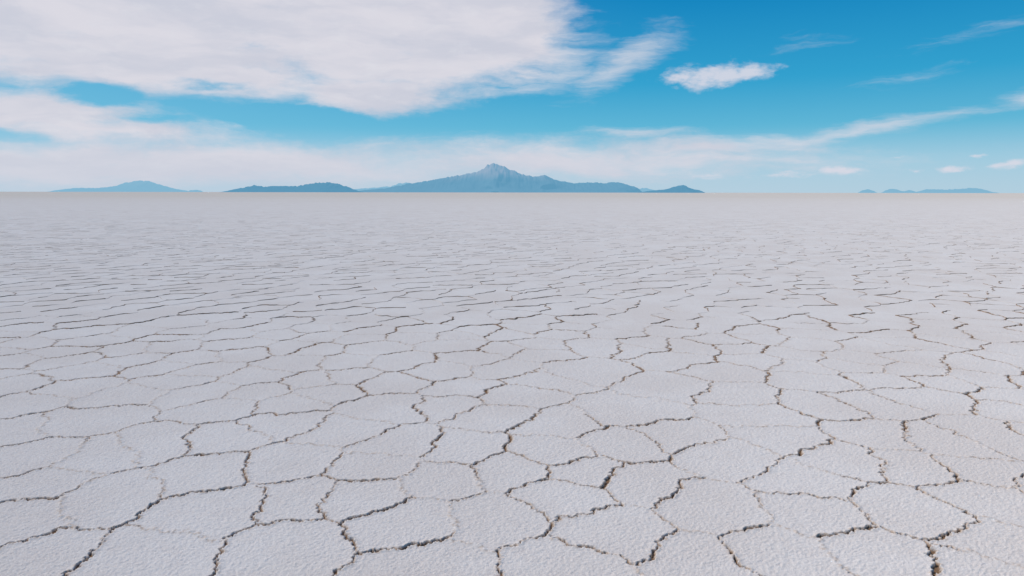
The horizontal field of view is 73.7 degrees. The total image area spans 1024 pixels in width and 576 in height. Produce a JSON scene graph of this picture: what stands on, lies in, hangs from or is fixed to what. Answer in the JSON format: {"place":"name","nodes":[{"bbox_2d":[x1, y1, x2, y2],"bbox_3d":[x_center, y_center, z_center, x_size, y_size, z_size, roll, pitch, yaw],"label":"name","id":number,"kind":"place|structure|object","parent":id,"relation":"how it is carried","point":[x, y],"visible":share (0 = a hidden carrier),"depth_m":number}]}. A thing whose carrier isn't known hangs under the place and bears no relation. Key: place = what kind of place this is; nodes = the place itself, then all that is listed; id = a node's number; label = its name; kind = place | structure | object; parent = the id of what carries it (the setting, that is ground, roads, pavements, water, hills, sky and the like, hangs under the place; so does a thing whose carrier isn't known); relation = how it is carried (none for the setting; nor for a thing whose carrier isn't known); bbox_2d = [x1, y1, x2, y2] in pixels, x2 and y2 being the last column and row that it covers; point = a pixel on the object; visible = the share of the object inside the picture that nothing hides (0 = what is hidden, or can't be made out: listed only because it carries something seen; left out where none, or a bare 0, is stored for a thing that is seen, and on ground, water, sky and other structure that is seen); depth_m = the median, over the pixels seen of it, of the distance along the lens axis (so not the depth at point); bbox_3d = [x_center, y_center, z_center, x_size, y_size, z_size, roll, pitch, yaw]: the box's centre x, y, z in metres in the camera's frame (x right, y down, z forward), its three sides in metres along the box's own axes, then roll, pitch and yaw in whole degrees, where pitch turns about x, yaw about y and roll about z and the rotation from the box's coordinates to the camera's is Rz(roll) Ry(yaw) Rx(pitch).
{"place":"outdoors","nodes":[
{"label":"outdoors","id":0,"kind":"place"},
{"bbox_2d":[49,180,186,191],"bbox_3d":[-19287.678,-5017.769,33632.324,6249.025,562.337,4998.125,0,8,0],"label":"mountain","id":1,"kind":"structure","parent":0,"point":[141,186],"depth_m":32843.06},
{"bbox_2d":[223,182,360,191],"bbox_3d":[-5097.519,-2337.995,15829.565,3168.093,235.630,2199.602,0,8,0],"label":"desert hill","id":2,"kind":"structure","parent":0,"point":[325,187],"depth_m":15466.26},
{"bbox_2d":[361,163,641,192],"bbox_3d":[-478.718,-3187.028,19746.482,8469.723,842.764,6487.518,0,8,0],"label":"volcano mountain","id":3,"kind":"structure","parent":0,"point":[493,177],"depth_m":18739.85},
{"bbox_2d":[354,182,652,191],"bbox_3d":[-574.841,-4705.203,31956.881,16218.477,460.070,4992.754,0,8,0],"label":"mountain","id":4,"kind":"structure","parent":0,"point":[641,189],"depth_m":31652.86},
{"bbox_2d":[0,192,1023,575],"bbox_3d":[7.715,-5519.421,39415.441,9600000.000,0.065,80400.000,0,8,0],"label":"salt flat ground","id":5,"kind":"structure","parent":0,"point":[234,462],"depth_m":15.77},
{"bbox_2d":[0,210,1023,388],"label":"crack ridges","id":6,"kind":"object","parent":5,"relation":"on","point":[695,328],"visible":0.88,"depth_m":33.02},
{"bbox_2d":[0,0,1023,192],"label":"sky","id":7,"kind":"structure","parent":0,"point":[707,96]},
{"bbox_2d":[639,185,704,192],"bbox_3d":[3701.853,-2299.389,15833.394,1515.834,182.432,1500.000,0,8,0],"label":"desert hill","id":8,"kind":"structure","parent":0,"point":[681,189],"depth_m":15581.45},
{"bbox_2d":[858,189,876,192],"bbox_3d":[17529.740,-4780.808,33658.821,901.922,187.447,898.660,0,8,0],"label":"island","id":9,"kind":"structure","parent":0,"point":[867,191],"depth_m":33508.06},
{"bbox_2d":[882,189,916,192],"bbox_3d":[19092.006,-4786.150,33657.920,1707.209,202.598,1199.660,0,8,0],"label":"island","id":10,"kind":"structure","parent":0,"point":[895,191],"depth_m":33469.19},
{"bbox_2d":[917,188,996,192],"bbox_3d":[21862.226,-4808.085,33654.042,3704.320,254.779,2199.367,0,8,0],"label":"island","id":11,"kind":"structure","parent":0,"point":[972,190],"depth_m":33278.84}
]}

